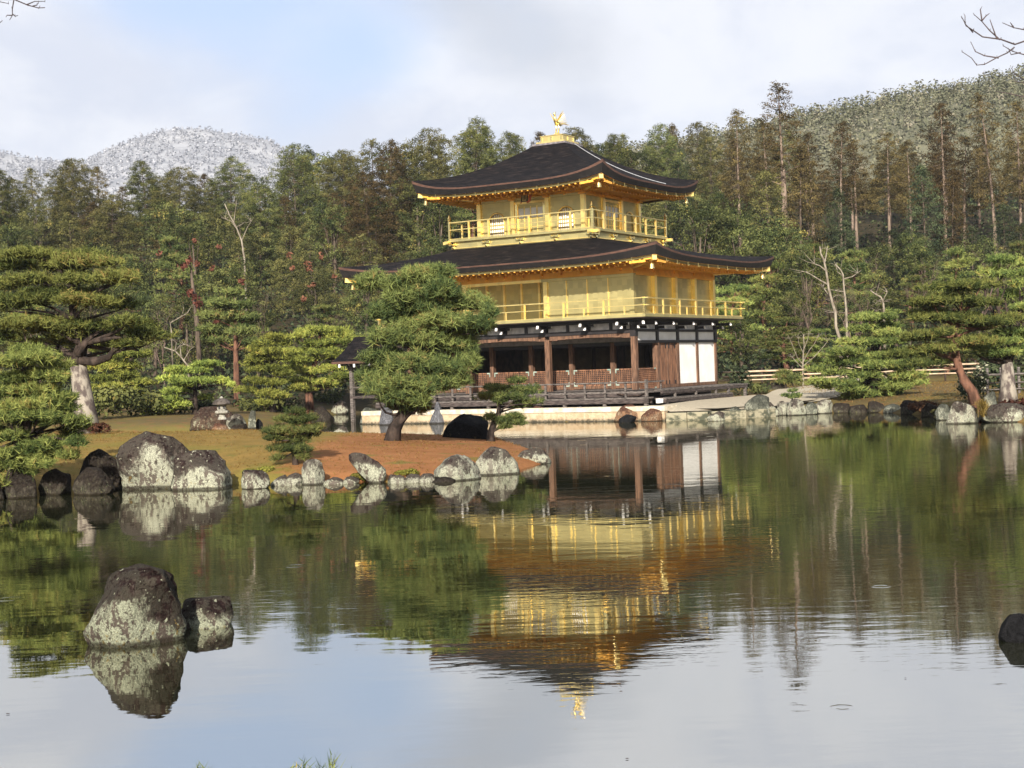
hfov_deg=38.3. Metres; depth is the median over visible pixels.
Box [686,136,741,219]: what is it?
cypress tree
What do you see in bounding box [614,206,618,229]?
panelled door
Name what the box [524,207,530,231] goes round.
panelled door
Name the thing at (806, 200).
tall cedar tree
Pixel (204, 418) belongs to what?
rock
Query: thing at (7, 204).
great cypress tree
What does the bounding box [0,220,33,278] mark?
evergreen tree
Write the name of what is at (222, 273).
evergreen tree
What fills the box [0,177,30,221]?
cypress tree
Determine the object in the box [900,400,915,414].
rock
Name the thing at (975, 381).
shrub
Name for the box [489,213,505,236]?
arched window
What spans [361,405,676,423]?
retaining wall
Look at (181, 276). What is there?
red pine tree
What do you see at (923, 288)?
twiggy tree
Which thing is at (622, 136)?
cypress tree
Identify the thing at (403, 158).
evergreen tree
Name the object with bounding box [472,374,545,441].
pine tree
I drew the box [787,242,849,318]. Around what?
red pine tree
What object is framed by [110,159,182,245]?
great cypress tree
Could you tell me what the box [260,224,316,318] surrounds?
cypress tree
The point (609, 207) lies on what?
panelled door
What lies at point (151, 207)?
fir tree
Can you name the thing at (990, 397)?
rock
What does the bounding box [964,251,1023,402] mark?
pine tree
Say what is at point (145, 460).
rock
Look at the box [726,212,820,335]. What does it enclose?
evergreen tree
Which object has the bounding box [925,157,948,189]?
cedar tree
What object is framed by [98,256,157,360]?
evergreen tree
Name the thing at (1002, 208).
fir tree
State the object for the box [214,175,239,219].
cypress tree
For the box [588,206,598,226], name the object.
arched window
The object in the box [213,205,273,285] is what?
olive green tree
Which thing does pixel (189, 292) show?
red vine
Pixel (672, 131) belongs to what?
cedar tree
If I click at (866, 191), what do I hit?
cedar tree
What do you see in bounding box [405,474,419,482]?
rock
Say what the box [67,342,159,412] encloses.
pine tree
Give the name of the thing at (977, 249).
evergreen tree
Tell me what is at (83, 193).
great cypress tree
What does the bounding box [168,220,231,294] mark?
evergreen tree
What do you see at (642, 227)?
evergreen tree
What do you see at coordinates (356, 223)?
great cypress tree
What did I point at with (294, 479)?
rock
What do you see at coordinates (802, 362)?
bare tree
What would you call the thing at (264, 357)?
pine tree
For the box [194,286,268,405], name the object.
pine tree
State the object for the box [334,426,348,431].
rock
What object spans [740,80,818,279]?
great cedar tree
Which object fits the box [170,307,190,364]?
bare tree
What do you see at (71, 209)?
cypress tree
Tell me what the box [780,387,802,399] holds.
pine tree
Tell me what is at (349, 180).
cypress tree
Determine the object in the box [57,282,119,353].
evergreen tree
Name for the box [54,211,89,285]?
cypress tree
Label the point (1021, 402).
shrub
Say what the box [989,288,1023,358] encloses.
red pine tree
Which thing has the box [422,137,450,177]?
cypress tree
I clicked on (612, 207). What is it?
panelled door
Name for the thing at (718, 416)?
rock
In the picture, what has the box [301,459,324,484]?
rock
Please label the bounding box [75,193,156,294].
great cypress tree
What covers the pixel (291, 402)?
shrub
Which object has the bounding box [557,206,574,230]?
arched window
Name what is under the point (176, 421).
ground
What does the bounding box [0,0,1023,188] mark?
sky
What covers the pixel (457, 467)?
rock
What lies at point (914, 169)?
cedar tree
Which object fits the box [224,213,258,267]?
evergreen tree
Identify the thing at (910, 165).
cedar tree
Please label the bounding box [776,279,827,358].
twiggy tree
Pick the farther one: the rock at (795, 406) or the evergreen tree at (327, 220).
the evergreen tree at (327, 220)
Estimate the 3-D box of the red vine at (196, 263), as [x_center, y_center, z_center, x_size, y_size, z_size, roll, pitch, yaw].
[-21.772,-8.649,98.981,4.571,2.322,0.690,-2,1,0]
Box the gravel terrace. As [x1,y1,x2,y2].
[658,395,816,411]
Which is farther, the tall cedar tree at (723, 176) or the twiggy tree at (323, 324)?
the tall cedar tree at (723, 176)
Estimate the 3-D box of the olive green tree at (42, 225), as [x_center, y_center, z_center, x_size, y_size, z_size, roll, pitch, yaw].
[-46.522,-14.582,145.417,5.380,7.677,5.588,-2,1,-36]
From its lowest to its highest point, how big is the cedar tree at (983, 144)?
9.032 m
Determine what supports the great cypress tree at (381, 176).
on the ground at (176, 421)
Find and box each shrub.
[85,422,111,432]
[92,385,138,419]
[108,387,170,416]
[159,403,190,413]
[187,398,216,412]
[233,395,285,411]
[241,466,274,472]
[264,398,304,411]
[313,390,343,403]
[350,473,365,481]
[392,468,419,474]
[727,365,751,395]
[748,382,771,393]
[784,371,804,385]
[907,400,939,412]
[953,368,988,402]
[971,359,1000,391]
[972,364,991,392]
[995,355,1023,390]
[998,398,1023,404]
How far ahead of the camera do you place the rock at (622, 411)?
60.78 m
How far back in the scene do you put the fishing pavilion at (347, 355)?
74.17 m
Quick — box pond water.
[0,412,1023,767]
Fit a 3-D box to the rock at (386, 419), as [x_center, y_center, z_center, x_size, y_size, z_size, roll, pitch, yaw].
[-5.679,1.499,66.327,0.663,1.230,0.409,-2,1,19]
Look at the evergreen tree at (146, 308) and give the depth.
96.62 m
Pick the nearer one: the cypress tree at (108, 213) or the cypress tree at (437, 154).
the cypress tree at (108, 213)
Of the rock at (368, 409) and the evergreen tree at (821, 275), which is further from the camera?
the evergreen tree at (821, 275)
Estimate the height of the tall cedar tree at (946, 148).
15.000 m
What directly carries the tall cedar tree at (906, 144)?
on the ground at (176, 421)
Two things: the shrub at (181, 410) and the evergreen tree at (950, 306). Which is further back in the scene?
the evergreen tree at (950, 306)
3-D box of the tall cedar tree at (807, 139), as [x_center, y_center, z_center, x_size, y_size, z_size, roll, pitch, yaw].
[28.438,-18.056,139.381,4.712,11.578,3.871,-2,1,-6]
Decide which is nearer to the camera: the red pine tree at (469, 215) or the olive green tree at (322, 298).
the olive green tree at (322, 298)
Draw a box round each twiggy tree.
[145,300,174,386]
[178,295,224,372]
[250,291,273,376]
[301,310,358,366]
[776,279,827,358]
[799,285,839,357]
[824,283,870,365]
[849,286,882,348]
[905,261,942,344]
[967,239,1015,333]
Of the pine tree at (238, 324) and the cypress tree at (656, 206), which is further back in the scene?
the cypress tree at (656, 206)
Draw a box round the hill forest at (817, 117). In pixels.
[393,63,1023,214]
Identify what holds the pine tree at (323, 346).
on the ground at (176, 421)
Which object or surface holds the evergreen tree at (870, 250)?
on the ground at (176, 421)
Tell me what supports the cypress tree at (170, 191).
on the ground at (176, 421)
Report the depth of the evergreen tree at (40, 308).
114.25 m
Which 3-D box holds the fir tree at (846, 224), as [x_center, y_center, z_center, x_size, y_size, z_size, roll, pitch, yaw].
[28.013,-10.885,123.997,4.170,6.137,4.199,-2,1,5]
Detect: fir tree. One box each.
[140,188,167,224]
[175,185,210,234]
[591,142,604,156]
[660,160,699,244]
[667,147,697,209]
[816,186,855,284]
[824,160,852,194]
[830,219,865,284]
[871,229,907,286]
[873,156,893,191]
[894,163,951,280]
[952,225,986,292]
[968,159,997,198]
[982,202,1023,265]
[1008,221,1023,267]
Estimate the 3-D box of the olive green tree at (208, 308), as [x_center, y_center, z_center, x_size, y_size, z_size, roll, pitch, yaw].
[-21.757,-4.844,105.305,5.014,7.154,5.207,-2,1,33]
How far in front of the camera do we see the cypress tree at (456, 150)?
170.01 m
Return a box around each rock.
[0,485,3,499]
[2,473,36,498]
[38,468,70,494]
[72,467,115,494]
[79,449,122,488]
[83,563,186,647]
[116,431,188,489]
[171,450,232,490]
[181,596,233,629]
[189,406,232,430]
[212,423,227,429]
[226,413,245,428]
[230,423,247,429]
[241,470,269,489]
[248,410,255,429]
[256,419,262,429]
[271,475,286,485]
[286,473,301,485]
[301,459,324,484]
[313,406,334,420]
[323,477,342,484]
[331,401,347,414]
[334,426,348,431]
[343,476,359,483]
[349,452,385,482]
[360,407,377,423]
[379,406,392,424]
[387,474,405,483]
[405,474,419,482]
[419,473,434,482]
[429,402,443,423]
[432,477,455,481]
[434,454,480,480]
[442,414,487,439]
[475,446,519,475]
[518,448,550,463]
[614,404,637,421]
[619,414,636,422]
[641,408,661,421]
[707,411,724,420]
[729,406,740,410]
[744,394,769,412]
[762,382,785,389]
[769,402,778,415]
[777,401,787,414]
[787,399,805,415]
[805,402,817,414]
[816,399,832,413]
[833,403,849,412]
[849,404,867,412]
[867,401,883,412]
[883,404,900,412]
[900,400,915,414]
[921,403,937,416]
[935,404,949,419]
[946,401,979,423]
[980,403,1023,422]
[984,391,996,405]
[998,613,1023,642]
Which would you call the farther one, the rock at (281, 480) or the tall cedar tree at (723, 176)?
the tall cedar tree at (723, 176)
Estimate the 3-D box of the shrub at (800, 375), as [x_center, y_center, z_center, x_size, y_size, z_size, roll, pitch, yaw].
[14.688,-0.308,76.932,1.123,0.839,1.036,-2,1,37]
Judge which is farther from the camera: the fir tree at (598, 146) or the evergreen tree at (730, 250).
the fir tree at (598, 146)
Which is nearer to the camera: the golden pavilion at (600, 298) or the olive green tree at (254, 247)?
the golden pavilion at (600, 298)
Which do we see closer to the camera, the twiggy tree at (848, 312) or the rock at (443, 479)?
the rock at (443, 479)
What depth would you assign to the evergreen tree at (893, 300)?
95.85 m
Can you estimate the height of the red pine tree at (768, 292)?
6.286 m
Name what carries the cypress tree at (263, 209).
on the ground at (176, 421)
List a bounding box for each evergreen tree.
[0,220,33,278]
[0,239,58,317]
[0,289,22,355]
[38,178,70,228]
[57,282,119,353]
[63,241,119,314]
[83,223,124,290]
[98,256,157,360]
[123,290,178,384]
[130,199,207,297]
[150,284,228,375]
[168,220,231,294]
[194,256,277,353]
[221,309,286,376]
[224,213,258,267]
[232,173,270,223]
[280,143,325,224]
[297,152,350,210]
[303,196,355,291]
[334,281,381,335]
[344,196,414,290]
[353,299,389,336]
[368,142,432,238]
[390,174,450,256]
[397,199,468,259]
[411,234,448,258]
[588,142,632,168]
[612,146,668,214]
[641,211,663,235]
[657,201,742,288]
[684,186,731,253]
[704,210,762,283]
[708,198,780,306]
[717,310,778,374]
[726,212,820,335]
[760,225,813,278]
[761,287,825,354]
[770,249,847,334]
[822,292,888,346]
[838,241,904,303]
[866,290,918,346]
[890,229,937,291]
[899,236,951,306]
[925,288,985,331]
[939,314,997,370]
[953,234,1011,313]
[990,323,1023,361]
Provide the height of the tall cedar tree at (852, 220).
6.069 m
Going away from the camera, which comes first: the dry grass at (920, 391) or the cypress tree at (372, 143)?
the dry grass at (920, 391)
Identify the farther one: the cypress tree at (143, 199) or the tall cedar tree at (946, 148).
the cypress tree at (143, 199)
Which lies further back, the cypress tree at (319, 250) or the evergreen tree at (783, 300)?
the cypress tree at (319, 250)
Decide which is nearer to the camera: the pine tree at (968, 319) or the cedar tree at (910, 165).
the pine tree at (968, 319)
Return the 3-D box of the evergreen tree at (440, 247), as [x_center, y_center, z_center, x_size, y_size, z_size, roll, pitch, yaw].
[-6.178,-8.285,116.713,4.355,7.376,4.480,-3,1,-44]
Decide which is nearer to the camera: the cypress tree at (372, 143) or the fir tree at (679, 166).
the fir tree at (679, 166)
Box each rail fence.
[723,360,982,388]
[977,367,1023,394]
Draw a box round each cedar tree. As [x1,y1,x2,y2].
[77,202,113,247]
[86,166,110,212]
[95,218,119,266]
[106,186,137,219]
[145,208,179,251]
[196,173,214,215]
[267,196,300,255]
[319,191,349,255]
[528,131,545,147]
[658,123,687,174]
[695,164,723,201]
[709,108,767,250]
[718,139,753,215]
[725,152,751,190]
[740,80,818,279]
[741,160,772,206]
[742,120,780,227]
[747,146,784,225]
[781,143,832,265]
[788,167,827,239]
[791,131,832,239]
[814,121,864,252]
[814,170,836,207]
[828,138,879,249]
[831,180,867,232]
[850,172,877,214]
[860,132,914,261]
[871,152,906,228]
[885,140,931,241]
[885,145,923,226]
[905,152,927,187]
[912,101,973,258]
[924,137,966,220]
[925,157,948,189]
[928,173,974,274]
[932,134,960,205]
[939,135,989,246]
[962,149,995,229]
[963,92,1008,247]
[969,129,996,205]
[994,99,1023,240]
[1000,137,1023,197]
[1001,140,1021,189]
[1016,163,1023,203]
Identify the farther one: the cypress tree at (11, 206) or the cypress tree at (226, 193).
the cypress tree at (226, 193)
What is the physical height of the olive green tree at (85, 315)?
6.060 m
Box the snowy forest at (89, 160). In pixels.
[0,125,384,219]
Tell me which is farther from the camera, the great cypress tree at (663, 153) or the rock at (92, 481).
the great cypress tree at (663, 153)
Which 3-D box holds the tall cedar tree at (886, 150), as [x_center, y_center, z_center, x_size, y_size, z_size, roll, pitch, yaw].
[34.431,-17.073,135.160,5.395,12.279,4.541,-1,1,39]
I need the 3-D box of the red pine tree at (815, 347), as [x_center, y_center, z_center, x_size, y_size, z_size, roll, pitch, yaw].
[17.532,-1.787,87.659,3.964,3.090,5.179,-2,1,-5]
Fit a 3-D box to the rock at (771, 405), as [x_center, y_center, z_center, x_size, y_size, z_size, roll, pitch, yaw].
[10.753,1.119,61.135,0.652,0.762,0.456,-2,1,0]
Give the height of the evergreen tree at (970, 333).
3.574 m
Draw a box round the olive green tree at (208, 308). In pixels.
[168,266,232,356]
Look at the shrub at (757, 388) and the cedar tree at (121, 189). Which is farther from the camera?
the cedar tree at (121, 189)
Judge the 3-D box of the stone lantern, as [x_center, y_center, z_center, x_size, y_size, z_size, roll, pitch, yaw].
[-9.323,0.765,47.296,0.598,0.745,0.598,-2,1,0]
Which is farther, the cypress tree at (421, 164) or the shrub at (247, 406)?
the cypress tree at (421, 164)
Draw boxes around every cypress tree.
[0,170,40,248]
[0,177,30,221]
[0,193,27,233]
[18,167,47,229]
[39,158,111,249]
[51,190,84,237]
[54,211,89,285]
[58,160,80,223]
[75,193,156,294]
[83,198,124,236]
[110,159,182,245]
[134,182,163,227]
[146,166,219,253]
[160,171,181,217]
[185,213,230,262]
[199,155,258,234]
[202,179,230,231]
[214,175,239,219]
[220,239,269,322]
[224,181,288,288]
[249,188,281,245]
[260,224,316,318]
[266,142,322,252]
[267,158,323,235]
[286,220,338,290]
[311,148,373,242]
[315,160,346,220]
[322,155,363,240]
[332,233,388,318]
[338,170,400,294]
[347,188,394,243]
[357,138,399,206]
[358,139,421,247]
[394,127,458,242]
[400,145,441,216]
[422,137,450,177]
[437,115,500,236]
[445,130,478,209]
[453,131,484,224]
[471,126,496,169]
[489,131,526,163]
[500,134,525,161]
[562,126,597,151]
[601,133,638,168]
[613,133,637,169]
[640,171,679,235]
[641,122,701,227]
[641,203,667,246]
[683,121,718,201]
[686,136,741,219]
[746,169,803,285]
[773,130,804,213]
[1015,209,1023,240]
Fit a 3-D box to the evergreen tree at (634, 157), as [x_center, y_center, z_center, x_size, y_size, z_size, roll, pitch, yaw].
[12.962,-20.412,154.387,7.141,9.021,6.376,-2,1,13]
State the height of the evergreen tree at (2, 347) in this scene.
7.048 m
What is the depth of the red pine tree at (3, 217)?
147.55 m
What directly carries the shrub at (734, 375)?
on the ground at (176, 421)
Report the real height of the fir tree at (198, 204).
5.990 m
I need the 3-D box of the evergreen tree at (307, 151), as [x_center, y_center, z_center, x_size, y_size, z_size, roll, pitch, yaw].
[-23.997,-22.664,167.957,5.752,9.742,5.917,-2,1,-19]
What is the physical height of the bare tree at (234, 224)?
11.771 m
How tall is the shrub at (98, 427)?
0.363 m
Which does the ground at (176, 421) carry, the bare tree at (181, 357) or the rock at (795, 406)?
the bare tree at (181, 357)
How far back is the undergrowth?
112.78 m
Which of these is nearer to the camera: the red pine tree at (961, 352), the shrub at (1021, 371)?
the shrub at (1021, 371)
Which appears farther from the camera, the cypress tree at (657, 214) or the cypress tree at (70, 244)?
the cypress tree at (657, 214)
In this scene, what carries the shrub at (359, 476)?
on the island ground at (229, 455)
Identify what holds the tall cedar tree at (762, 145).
on the ground at (176, 421)
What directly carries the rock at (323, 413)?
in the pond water
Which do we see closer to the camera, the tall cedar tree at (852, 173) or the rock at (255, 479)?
the rock at (255, 479)
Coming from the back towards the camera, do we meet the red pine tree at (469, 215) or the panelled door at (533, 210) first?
the red pine tree at (469, 215)
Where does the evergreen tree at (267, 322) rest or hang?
on the ground at (176, 421)
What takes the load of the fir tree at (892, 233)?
on the ground at (176, 421)
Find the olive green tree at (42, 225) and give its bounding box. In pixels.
[15,199,65,270]
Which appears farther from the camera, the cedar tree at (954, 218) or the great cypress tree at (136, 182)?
the great cypress tree at (136, 182)
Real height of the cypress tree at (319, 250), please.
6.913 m
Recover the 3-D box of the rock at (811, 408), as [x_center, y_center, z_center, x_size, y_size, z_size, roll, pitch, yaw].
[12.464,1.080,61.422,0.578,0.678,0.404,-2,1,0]
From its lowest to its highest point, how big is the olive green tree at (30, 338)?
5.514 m
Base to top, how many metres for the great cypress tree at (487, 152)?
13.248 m
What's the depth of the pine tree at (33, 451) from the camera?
31.02 m
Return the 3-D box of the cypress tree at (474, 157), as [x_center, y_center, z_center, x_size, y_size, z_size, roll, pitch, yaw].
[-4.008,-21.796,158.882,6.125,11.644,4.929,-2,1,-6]
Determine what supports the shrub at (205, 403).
on the ground at (176, 421)
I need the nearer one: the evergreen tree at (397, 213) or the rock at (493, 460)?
the rock at (493, 460)
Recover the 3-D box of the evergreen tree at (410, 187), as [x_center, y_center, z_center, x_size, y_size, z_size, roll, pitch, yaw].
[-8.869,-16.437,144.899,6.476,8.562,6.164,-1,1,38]
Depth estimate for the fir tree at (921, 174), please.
122.88 m
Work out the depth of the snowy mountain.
1405.68 m
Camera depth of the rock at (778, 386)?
75.94 m
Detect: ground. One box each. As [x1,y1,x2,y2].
[0,193,1023,431]
[0,430,539,493]
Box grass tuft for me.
[968,399,990,416]
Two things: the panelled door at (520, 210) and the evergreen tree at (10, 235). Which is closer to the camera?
the panelled door at (520, 210)
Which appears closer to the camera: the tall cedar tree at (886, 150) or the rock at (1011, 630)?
the rock at (1011, 630)
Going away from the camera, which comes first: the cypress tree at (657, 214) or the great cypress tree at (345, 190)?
the cypress tree at (657, 214)
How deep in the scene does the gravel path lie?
69.18 m
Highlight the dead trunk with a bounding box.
[188,264,202,389]
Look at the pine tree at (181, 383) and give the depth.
71.01 m
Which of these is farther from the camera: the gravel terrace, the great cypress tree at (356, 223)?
the great cypress tree at (356, 223)
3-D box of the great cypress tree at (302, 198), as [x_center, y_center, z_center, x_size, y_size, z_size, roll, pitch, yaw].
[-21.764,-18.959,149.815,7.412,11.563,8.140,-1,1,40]
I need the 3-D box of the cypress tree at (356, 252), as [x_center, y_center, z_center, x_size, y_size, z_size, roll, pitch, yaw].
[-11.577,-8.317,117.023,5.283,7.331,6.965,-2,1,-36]
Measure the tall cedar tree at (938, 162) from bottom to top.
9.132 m
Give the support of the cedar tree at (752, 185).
on the ground at (176, 421)
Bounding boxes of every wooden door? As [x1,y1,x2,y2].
[660,343,667,383]
[667,343,676,383]
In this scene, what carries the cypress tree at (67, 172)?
on the ground at (176, 421)
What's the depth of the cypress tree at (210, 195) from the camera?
159.53 m
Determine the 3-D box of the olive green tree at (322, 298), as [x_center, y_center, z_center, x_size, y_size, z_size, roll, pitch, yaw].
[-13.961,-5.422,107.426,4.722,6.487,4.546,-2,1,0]
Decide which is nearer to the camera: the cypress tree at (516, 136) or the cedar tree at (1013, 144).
the cypress tree at (516, 136)
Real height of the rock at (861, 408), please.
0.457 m
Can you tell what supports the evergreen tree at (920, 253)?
on the ground at (176, 421)
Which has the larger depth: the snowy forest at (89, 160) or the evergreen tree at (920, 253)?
the snowy forest at (89, 160)
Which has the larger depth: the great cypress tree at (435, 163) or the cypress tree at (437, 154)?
the cypress tree at (437, 154)
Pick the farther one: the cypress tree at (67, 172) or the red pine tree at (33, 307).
the cypress tree at (67, 172)
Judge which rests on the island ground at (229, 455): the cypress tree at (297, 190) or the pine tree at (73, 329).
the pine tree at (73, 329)
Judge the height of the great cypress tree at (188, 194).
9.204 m
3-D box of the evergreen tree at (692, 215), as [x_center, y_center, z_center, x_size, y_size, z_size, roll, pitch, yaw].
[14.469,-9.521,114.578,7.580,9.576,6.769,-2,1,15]
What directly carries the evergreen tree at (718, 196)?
on the ground at (176, 421)
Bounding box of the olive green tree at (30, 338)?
[4,309,70,382]
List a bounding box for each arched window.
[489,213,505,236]
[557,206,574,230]
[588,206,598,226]
[626,211,634,231]
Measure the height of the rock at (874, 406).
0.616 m
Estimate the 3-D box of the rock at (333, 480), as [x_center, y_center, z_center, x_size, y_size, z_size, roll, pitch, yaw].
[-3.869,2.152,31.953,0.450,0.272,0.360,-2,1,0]
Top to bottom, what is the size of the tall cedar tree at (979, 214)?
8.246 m
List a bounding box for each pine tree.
[0,209,14,248]
[0,243,179,433]
[0,286,50,343]
[0,340,94,487]
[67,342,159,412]
[101,254,154,311]
[140,358,237,414]
[151,235,212,337]
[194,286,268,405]
[232,331,309,412]
[258,405,326,464]
[276,323,363,411]
[306,303,350,376]
[345,260,501,440]
[450,174,476,236]
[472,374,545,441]
[715,283,773,358]
[730,261,798,337]
[752,315,821,368]
[770,328,835,376]
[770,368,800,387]
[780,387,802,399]
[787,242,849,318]
[803,306,931,399]
[824,247,880,333]
[881,274,1023,420]
[888,262,937,329]
[920,327,982,374]
[925,247,979,309]
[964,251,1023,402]
[973,262,1021,313]
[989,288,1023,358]
[1008,239,1023,283]
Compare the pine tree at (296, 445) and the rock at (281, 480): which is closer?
the rock at (281, 480)
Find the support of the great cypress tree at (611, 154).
on the ground at (176, 421)
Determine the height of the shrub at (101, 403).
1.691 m
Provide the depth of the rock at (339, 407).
85.96 m
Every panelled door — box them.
[518,207,524,233]
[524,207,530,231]
[530,206,536,232]
[536,205,542,230]
[606,205,608,227]
[608,205,611,228]
[610,205,613,228]
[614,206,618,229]
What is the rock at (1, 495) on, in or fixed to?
on the island ground at (229, 455)
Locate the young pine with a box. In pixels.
[194,749,351,767]
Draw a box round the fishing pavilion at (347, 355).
[331,336,428,420]
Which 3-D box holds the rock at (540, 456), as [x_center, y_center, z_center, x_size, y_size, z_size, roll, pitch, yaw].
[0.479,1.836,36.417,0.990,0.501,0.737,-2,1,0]
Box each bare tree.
[0,0,44,22]
[164,339,193,376]
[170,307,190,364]
[221,198,252,309]
[784,327,831,385]
[793,243,843,377]
[825,260,859,356]
[870,282,887,377]
[961,7,1023,97]
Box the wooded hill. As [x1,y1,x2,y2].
[638,81,1023,200]
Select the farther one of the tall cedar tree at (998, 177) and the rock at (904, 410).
the tall cedar tree at (998, 177)
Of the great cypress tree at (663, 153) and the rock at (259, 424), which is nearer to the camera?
the rock at (259, 424)
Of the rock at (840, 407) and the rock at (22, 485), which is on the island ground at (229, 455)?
the rock at (22, 485)
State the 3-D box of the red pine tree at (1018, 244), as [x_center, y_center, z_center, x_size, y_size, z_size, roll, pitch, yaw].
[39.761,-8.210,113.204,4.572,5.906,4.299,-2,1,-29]
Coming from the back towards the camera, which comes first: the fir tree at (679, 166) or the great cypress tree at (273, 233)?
the fir tree at (679, 166)
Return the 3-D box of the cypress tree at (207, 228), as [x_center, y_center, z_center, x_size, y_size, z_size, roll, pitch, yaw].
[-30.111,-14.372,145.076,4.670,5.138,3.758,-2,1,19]
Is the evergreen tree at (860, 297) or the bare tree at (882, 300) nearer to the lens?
the bare tree at (882, 300)
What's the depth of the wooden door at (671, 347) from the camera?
66.21 m
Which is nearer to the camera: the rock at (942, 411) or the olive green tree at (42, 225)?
the rock at (942, 411)
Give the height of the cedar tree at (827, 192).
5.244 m
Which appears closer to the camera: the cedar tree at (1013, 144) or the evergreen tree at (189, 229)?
the evergreen tree at (189, 229)
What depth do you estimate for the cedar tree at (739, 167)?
183.03 m
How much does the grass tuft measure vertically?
0.703 m
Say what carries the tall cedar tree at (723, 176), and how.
on the ground at (176, 421)
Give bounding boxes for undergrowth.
[0,185,1023,404]
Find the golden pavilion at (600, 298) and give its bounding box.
[338,111,773,409]
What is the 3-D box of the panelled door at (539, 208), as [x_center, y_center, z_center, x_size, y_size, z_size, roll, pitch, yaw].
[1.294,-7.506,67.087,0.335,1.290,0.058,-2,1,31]
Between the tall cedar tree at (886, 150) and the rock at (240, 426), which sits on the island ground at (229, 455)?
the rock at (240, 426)
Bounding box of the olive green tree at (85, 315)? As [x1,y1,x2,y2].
[63,306,101,350]
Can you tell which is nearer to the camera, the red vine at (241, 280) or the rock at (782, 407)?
the rock at (782, 407)
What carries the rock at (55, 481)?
in the pond water
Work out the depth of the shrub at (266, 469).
33.06 m
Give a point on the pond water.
(836, 590)
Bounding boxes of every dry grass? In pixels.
[785,379,1023,405]
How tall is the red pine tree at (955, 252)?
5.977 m
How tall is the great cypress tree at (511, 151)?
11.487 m
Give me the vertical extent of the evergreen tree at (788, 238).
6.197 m
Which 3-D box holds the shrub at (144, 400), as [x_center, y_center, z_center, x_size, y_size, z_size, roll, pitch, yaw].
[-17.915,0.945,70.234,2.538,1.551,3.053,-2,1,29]
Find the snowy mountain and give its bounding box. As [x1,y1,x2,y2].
[0,129,397,216]
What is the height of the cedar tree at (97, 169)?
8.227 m
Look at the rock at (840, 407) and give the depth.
61.96 m
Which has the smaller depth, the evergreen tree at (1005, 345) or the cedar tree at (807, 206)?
the evergreen tree at (1005, 345)
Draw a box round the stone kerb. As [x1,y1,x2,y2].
[666,408,775,420]
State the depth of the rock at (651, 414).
60.03 m
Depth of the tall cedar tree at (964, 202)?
138.14 m
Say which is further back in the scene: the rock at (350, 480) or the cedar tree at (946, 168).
the cedar tree at (946, 168)
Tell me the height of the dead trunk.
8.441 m
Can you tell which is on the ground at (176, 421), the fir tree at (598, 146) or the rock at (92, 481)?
the fir tree at (598, 146)
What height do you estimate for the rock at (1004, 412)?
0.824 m
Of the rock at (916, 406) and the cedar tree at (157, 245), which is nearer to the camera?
the rock at (916, 406)
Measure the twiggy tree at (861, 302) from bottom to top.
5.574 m
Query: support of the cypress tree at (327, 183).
on the ground at (176, 421)
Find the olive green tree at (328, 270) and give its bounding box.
[283,241,342,314]
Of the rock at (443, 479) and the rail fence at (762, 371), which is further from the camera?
the rail fence at (762, 371)
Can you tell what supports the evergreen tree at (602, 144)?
on the ground at (176, 421)
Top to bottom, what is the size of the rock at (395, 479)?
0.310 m
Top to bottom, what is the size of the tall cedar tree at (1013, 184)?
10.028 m
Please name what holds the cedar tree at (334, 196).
on the ground at (176, 421)
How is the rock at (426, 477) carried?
in the pond water
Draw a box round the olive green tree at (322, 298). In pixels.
[287,266,347,336]
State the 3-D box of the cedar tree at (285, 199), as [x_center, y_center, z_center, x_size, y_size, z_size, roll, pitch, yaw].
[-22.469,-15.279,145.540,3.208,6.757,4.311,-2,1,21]
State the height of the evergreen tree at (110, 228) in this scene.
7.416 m
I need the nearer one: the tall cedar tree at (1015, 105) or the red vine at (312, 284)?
the red vine at (312, 284)
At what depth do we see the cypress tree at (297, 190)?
158.16 m
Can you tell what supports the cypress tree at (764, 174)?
on the ground at (176, 421)
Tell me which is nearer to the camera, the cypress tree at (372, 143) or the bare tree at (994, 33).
the bare tree at (994, 33)
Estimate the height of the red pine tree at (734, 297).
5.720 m
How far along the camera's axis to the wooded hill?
299.44 m
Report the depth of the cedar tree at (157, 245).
147.94 m
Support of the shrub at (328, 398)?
on the ground at (176, 421)
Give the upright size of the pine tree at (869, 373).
4.348 m
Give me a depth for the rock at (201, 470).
31.63 m
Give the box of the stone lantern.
[212,396,230,419]
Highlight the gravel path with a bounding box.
[696,375,861,408]
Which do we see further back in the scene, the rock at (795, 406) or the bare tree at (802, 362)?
the bare tree at (802, 362)
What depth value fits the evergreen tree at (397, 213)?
128.76 m
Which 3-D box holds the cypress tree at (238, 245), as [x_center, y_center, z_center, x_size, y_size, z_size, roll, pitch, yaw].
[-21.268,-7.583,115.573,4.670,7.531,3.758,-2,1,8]
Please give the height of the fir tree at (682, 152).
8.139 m
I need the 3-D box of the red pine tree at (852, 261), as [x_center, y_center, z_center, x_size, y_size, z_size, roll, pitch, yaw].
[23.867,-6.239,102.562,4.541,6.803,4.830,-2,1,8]
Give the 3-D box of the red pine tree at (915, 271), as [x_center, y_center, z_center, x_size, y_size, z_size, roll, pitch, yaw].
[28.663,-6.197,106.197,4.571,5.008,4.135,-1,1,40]
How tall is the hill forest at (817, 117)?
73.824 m
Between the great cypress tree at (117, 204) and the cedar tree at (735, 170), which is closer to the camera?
the great cypress tree at (117, 204)
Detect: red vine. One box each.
[156,238,221,270]
[179,256,203,309]
[211,278,245,344]
[286,252,336,301]
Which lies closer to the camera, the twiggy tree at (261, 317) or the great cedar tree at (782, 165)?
the twiggy tree at (261, 317)
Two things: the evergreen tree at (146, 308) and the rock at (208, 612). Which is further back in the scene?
the evergreen tree at (146, 308)
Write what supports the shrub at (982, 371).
on the ground at (176, 421)
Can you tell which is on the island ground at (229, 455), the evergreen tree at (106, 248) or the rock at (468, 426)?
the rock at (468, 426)

